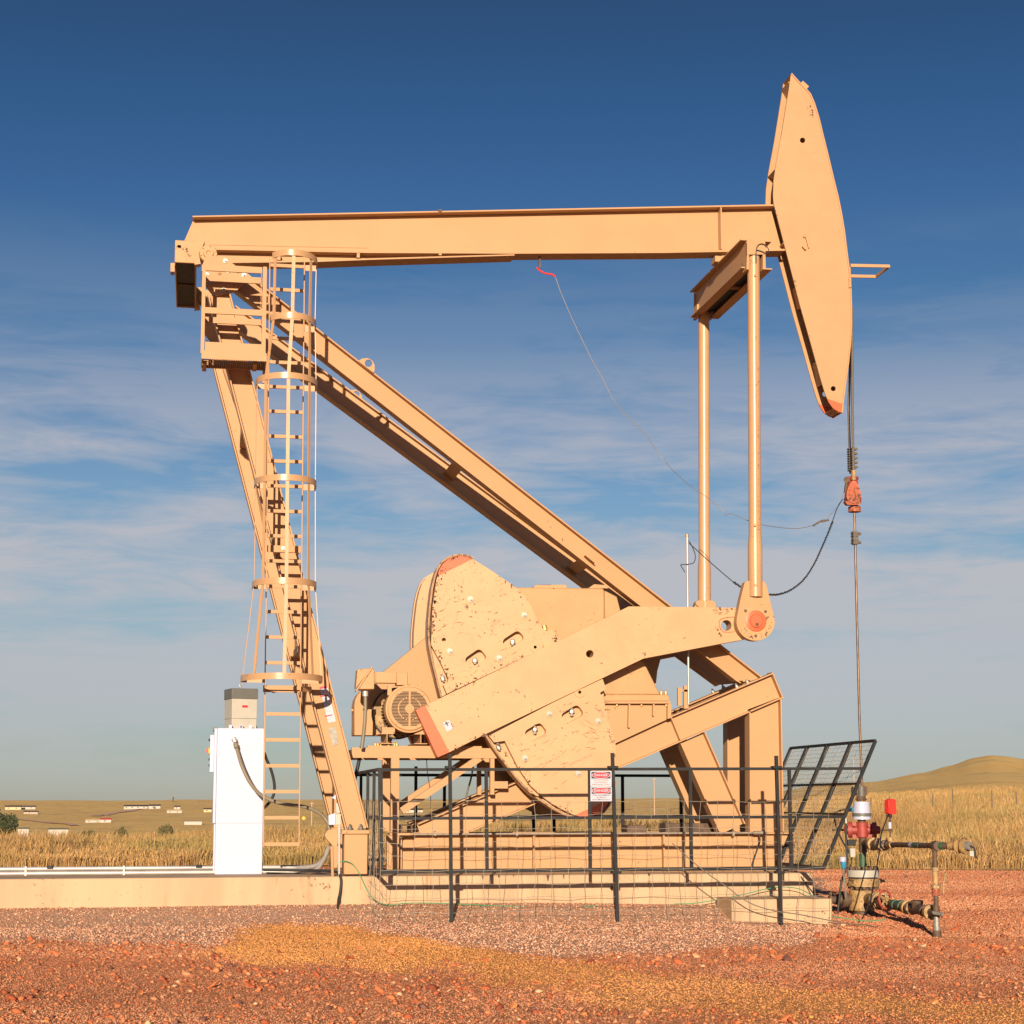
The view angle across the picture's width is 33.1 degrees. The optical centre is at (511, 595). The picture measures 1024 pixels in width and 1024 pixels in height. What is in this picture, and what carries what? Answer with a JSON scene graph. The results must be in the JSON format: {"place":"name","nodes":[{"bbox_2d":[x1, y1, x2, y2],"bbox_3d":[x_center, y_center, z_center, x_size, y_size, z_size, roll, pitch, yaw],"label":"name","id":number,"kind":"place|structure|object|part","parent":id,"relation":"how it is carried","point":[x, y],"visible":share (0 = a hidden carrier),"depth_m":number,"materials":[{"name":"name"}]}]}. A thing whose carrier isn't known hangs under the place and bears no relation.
{"place":"outdoors","nodes":[
{"label":"outdoors","id":0,"kind":"place"},
{"bbox_2d":[19,819,76,824],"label":"dirt road","id":1,"kind":"structure","parent":0,"point":[49,822],"depth_m":578.27,"materials":[{"name":"brown soil"}]},
{"bbox_2d":[91,809,137,815],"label":"dirt road","id":2,"kind":"structure","parent":0,"point":[115,812],"depth_m":857.01,"materials":[{"name":"brown soil"}]},
{"bbox_2d":[0,865,1023,1023],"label":"ground","id":3,"kind":"structure","parent":0,"point":[277,916],"depth_m":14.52,"materials":[{"name":"brown gravel"}]},
{"bbox_2d":[337,861,387,905],"bbox_3d":[-1.762,3.407,20.463,0.660,0.519,0.114,-2,-7,18],"label":"ground wire","id":4,"kind":"object","parent":3,"relation":"on","point":[362,881],"visible":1,"depth_m":20.51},
{"bbox_2d":[0,868,812,907],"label":"concrete pad","id":5,"kind":"object","parent":3,"relation":"on","point":[93,891],"visible":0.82,"depth_m":20.62,"materials":[{"name":"beige concrete"}]},
{"bbox_2d":[0,846,329,875],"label":"conduit run","id":6,"kind":"object","parent":5,"relation":"on","point":[88,870],"visible":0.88,"depth_m":20.87,"materials":[{"name":"white metal"}]},
{"bbox_2d":[205,683,263,874],"bbox_3d":[-3.469,2.266,21.464,0.720,2.356,0.554,1,-7,-10],"label":"electrical cabinet","id":7,"kind":"object","parent":5,"relation":"on","point":[237,814],"visible":0.98,"depth_m":21.19,"materials":[{"name":"white metal"}]},
{"bbox_3d":[-3.689,3.118,21.313,0.018,0.591,0.470,1,-7,-10],"label":"lower door","id":8,"kind":"part","parent":7,"relation":"part of","materials":[{"name":"white metal"}]},
{"bbox_3d":[-3.698,2.239,21.427,0.033,1.161,0.510,1,-7,-10],"label":"door","id":9,"kind":"part","parent":7,"relation":"part of","materials":[{"name":"white metal"}]},
{"bbox_2d":[264,752,275,808],"bbox_3d":[-3.022,2.301,21.437,0.170,0.710,0.036,1,-7,-10],"label":"cable","id":10,"kind":"object","parent":7,"relation":"attached to","point":[273,780],"visible":0.76,"depth_m":21.43,"materials":[{"name":"black rubber"}]},
{"bbox_2d":[231,737,330,829],"bbox_3d":[-2.832,2.283,20.922,1.344,1.154,0.178,-2,-7,17],"label":"hose","id":11,"kind":"object","parent":7,"relation":"attached to","point":[251,784],"visible":0.99,"depth_m":20.86,"materials":[{"name":"black rubber"}]},
{"bbox_2d":[263,869,341,908],"bbox_3d":[-2.424,3.512,20.673,1.286,0.456,0.369,-5,-9,38],"label":"cable","id":12,"kind":"object","parent":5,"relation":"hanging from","point":[318,870],"visible":1,"depth_m":20.83,"materials":[{"name":"black rubber"}]},
{"bbox_2d":[324,795,340,875],"bbox_3d":[-2.147,2.866,20.619,0.190,0.969,0.240,1,-7,-10],"label":"junction post","id":13,"kind":"object","parent":5,"relation":"on","point":[332,837],"visible":1,"depth_m":20.57,"materials":[{"name":"white metal"}]},
{"bbox_2d":[170,73,889,873],"bbox_3d":[0.498,-1.948,22.346,9.752,10.932,3.608,1,-7,-10],"label":"pumpjack","id":14,"kind":"object","parent":5,"relation":"on","point":[490,669],"visible":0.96,"depth_m":22.08,"materials":[{"name":"beige paint"}]},
{"bbox_2d":[536,267,554,276],"bbox_3d":[0.453,-4.343,23.094,0.267,0.128,0.024,1,-7,-10],"label":"snap strap","id":15,"kind":"object","parent":14,"relation":"hanging from","point":[537,268],"visible":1,"depth_m":23.08,"materials":[{"name":"red plastic"}]},
{"bbox_2d":[689,499,842,595],"bbox_3d":[3.481,-0.684,22.707,2.430,1.446,0.387,3,-7,-24],"label":"coiled cable","id":16,"kind":"object","parent":14,"relation":"hanging from","point":[819,553],"visible":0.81,"depth_m":22.72,"materials":[{"name":"black rubber"}]},
{"bbox_2d":[847,307,857,473],"bbox_3d":[4.687,-2.812,23.733,0.116,2.333,0.264,1,-7,-5],"label":"rope bridle","id":17,"kind":"object","parent":14,"relation":"hanging from","point":[851,458],"visible":0.96,"depth_m":23.67,"materials":[{"name":"metal"}]},
{"bbox_2d":[843,470,861,512],"bbox_3d":[4.640,-1.423,23.548,0.287,0.555,0.278,1,-7,-10],"label":"carrier bar","id":18,"kind":"object","parent":17,"relation":"hanging from","point":[852,498],"visible":1,"depth_m":23.42,"materials":[{"name":"orange paint"}]},
{"bbox_2d":[555,277,842,528],"bbox_3d":[2.606,-2.580,22.948,3.999,3.416,0.710,1,-7,-10],"label":"load cell wire","id":19,"kind":"object","parent":18,"relation":"attached to","point":[658,452],"visible":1,"depth_m":23.06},
{"bbox_2d":[851,513,862,785],"bbox_3d":[4.692,0.795,23.294,0.120,3.868,0.100,1,-7,-10],"label":"polished rod","id":20,"kind":"object","parent":18,"relation":"hanging from","point":[855,534],"visible":1,"depth_m":23.33,"materials":[{"name":"metal"}]},
{"bbox_2d":[0,901,854,960],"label":"pea gravel","id":21,"kind":"structure","parent":3,"relation":"on","point":[39,934],"depth_m":18.67,"materials":[{"name":"gravel"}]},
{"bbox_2d":[388,902,597,906],"bbox_3d":[-0.218,3.684,20.509,2.537,0.088,0.011,1,-7,-10],"label":"ground wire","id":22,"kind":"object","parent":3,"relation":"on","point":[474,904],"visible":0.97,"depth_m":20.46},
{"bbox_2d":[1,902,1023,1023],"bbox_3d":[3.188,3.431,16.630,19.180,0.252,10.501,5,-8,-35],"label":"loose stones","id":23,"kind":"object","parent":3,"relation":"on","point":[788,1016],"visible":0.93,"depth_m":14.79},
{"bbox_2d":[354,739,876,925],"bbox_3d":[1.066,3.039,22.276,6.096,2.263,4.290,1,-7,-10],"label":"safety fence","id":24,"kind":"object","parent":3,"relation":"on","point":[450,871],"visible":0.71,"depth_m":20.40,"materials":[{"name":"black metal"}]},
{"bbox_2d":[590,771,611,785],"bbox_3d":[1.044,2.143,20.200,0.257,0.180,0.009,1,-7,-10],"label":"danger sign","id":25,"kind":"object","parent":24,"relation":"attached to","point":[600,778],"visible":1,"depth_m":20.20,"materials":[{"name":"white metal"}]},
{"bbox_2d":[590,787,611,800],"bbox_3d":[1.045,2.320,20.179,0.258,0.169,0.009,1,-7,-10],"label":"danger sign","id":26,"kind":"object","parent":24,"relation":"attached to","point":[600,793],"visible":1,"depth_m":20.18,"materials":[{"name":"white metal"}]},
{"bbox_2d":[672,843,876,927],"bbox_3d":[3.071,3.376,20.185,2.338,0.955,0.478,-1,-7,12],"label":"wire","id":27,"kind":"object","parent":24,"relation":"hanging from","point":[763,907],"visible":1,"depth_m":20.22,"materials":[{"name":"metal"}]},
{"bbox_2d":[674,887,812,903],"bbox_3d":[2.894,3.681,21.185,1.860,0.202,0.011,1,-7,-10],"label":"ground wire","id":28,"kind":"object","parent":3,"relation":"on","point":[744,894],"visible":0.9,"depth_m":21.19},
{"bbox_2d":[717,896,831,923],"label":"concrete block","id":29,"kind":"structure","parent":3,"relation":"on","point":[790,904],"depth_m":20.65,"materials":[{"name":"beige concrete"}]},
{"bbox_2d":[796,870,815,895],"bbox_3d":[3.679,3.582,21.450,0.058,0.310,0.422,3,-8,-26],"label":"cable","id":30,"kind":"object","parent":29,"relation":"on","point":[807,885],"visible":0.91,"depth_m":21.46,"materials":[{"name":"black rubber"}]},
{"bbox_2d":[832,916,885,920],"bbox_3d":[4.106,3.815,20.368,0.665,0.069,0.012,1,-7,-10],"label":"ground wire","id":31,"kind":"object","parent":3,"relation":"on","point":[858,920],"visible":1,"depth_m":20.36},
{"bbox_2d":[828,786,976,937],"bbox_3d":[4.934,3.221,21.318,0.875,1.759,3.805,1,-7,-10],"label":"wellhead","id":32,"kind":"object","parent":3,"relation":"on","point":[859,882],"visible":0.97,"depth_m":22.48,"materials":[{"name":"metal"}]},
{"bbox_2d":[837,823,847,913],"bbox_3d":[4.338,3.555,22.643,0.182,1.235,0.032,1,-7,-10],"label":"hose","id":33,"kind":"object","parent":32,"relation":"attached to","point":[841,882],"visible":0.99,"depth_m":22.64,"materials":[{"name":"black rubber"}]},
{"bbox_2d":[834,808,851,852],"bbox_3d":[4.364,3.102,22.702,0.263,0.608,0.024,1,-7,-10],"label":"hose","id":34,"kind":"object","parent":32,"relation":"attached to","point":[837,827],"visible":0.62,"depth_m":22.68,"materials":[{"name":"black rubber"}]},
{"bbox_2d":[862,814,888,918],"bbox_3d":[4.524,3.333,21.334,0.157,1.256,1.118,-3,-7,25],"label":"sensor cable","id":35,"kind":"object","parent":32,"relation":"attached to","point":[875,869],"visible":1,"depth_m":21.39,"materials":[{"name":"black rubber"}]},
{"bbox_2d":[795,867,1023,936],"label":"dirt crumbs","id":36,"kind":"object","parent":3,"relation":"on","point":[922,878],"visible":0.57,"depth_m":24.59,"materials":[{"name":"gravel"}]},
{"bbox_2d":[0,755,1023,836],"bbox_3d":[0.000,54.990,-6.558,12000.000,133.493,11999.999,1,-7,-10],"label":"hills","id":37,"kind":"structure","parent":0,"point":[993,770],"depth_m":540.82,"materials":[{"name":"yellow plant"}]},
{"bbox_2d":[5,805,21,809],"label":"house","id":38,"kind":"structure","parent":37,"relation":"on","point":[13,807],"depth_m":977.77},
{"bbox_2d":[22,806,35,808],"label":"house","id":39,"kind":"structure","parent":37,"relation":"on","point":[28,807],"depth_m":986.12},
{"bbox_2d":[23,811,38,813],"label":"house","id":40,"kind":"structure","parent":37,"relation":"on","point":[30,812],"depth_m":801.32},
{"bbox_2d":[85,819,99,822],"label":"house","id":41,"kind":"structure","parent":37,"relation":"on","point":[91,820],"depth_m":571.64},
{"bbox_2d":[100,818,111,822],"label":"house","id":42,"kind":"structure","parent":37,"relation":"on","point":[103,820],"depth_m":566.00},
{"bbox_2d":[124,805,147,808],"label":"house","id":43,"kind":"structure","parent":37,"relation":"on","point":[135,806],"depth_m":991.92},
{"bbox_2d":[148,804,160,808],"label":"house","id":44,"kind":"structure","parent":37,"relation":"on","point":[154,806],"depth_m":981.39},
{"bbox_2d":[167,810,181,812],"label":"house","id":45,"kind":"structure","parent":37,"relation":"on","point":[174,811],"depth_m":875.05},
{"bbox_2d":[184,821,201,824],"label":"house","id":46,"kind":"structure","parent":37,"relation":"on","point":[192,822],"depth_m":527.99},
{"bbox_2d":[204,808,211,811],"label":"house","id":47,"kind":"structure","parent":37,"relation":"on","point":[207,809],"depth_m":887.80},
{"bbox_2d":[406,808,422,812],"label":"house","id":48,"kind":"structure","parent":37,"relation":"on","point":[418,810],"depth_m":792.88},
{"bbox_2d":[654,778,654,814],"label":"utility pole","id":49,"kind":"object","parent":37,"relation":"on","point":[654,796],"visible":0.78,"depth_m":194.75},
{"bbox_2d":[636,783,1023,822],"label":"short grass","id":50,"kind":"structure","parent":37,"relation":"on","point":[957,792],"depth_m":115.22,"materials":[{"name":"yellow plant"}]},
{"bbox_2d":[0,830,1023,868],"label":"edge grass","id":51,"kind":"structure","parent":0,"point":[194,859],"depth_m":36.56,"materials":[{"name":"yellow plant"}]},
{"bbox_2d":[0,0,1023,800],"label":"sky","id":52,"kind":"structure","parent":0,"point":[127,530],"materials":[{"name":"blue"}]},
{"bbox_2d":[0,800,1023,869],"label":"field","id":53,"kind":"structure","parent":0,"point":[990,868],"depth_m":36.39,"materials":[{"name":"brown plant"}]},
{"bbox_2d":[0,809,18,835],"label":"tree","id":54,"kind":"object","parent":53,"relation":"on","point":[8,822],"visible":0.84,"depth_m":57.16,"materials":[{"name":"green plant"}]},
{"bbox_2d":[18,828,29,834],"bbox_3d":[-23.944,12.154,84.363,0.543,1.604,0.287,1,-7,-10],"label":"house","id":55,"kind":"structure","parent":53,"relation":"on","point":[23,829],"depth_m":84.33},
{"bbox_2d":[48,828,68,836],"bbox_3d":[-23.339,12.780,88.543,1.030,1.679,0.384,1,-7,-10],"label":"house","id":56,"kind":"structure","parent":53,"relation":"on","point":[58,829],"depth_m":88.47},
{"bbox_2d":[79,829,95,837],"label":"bush","id":57,"kind":"object","parent":53,"relation":"on","point":[90,831],"visible":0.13,"depth_m":48.10,"materials":[{"name":"green plant"}]},
{"bbox_2d":[113,825,127,839],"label":"bush","id":58,"kind":"object","parent":53,"relation":"on","point":[121,830],"visible":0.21,"depth_m":50.19,"materials":[{"name":"green plant"}]},
{"bbox_2d":[156,824,174,837],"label":"bush","id":59,"kind":"object","parent":53,"relation":"on","point":[163,829],"visible":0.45,"depth_m":50.43,"materials":[{"name":"green plant"}]}
]}

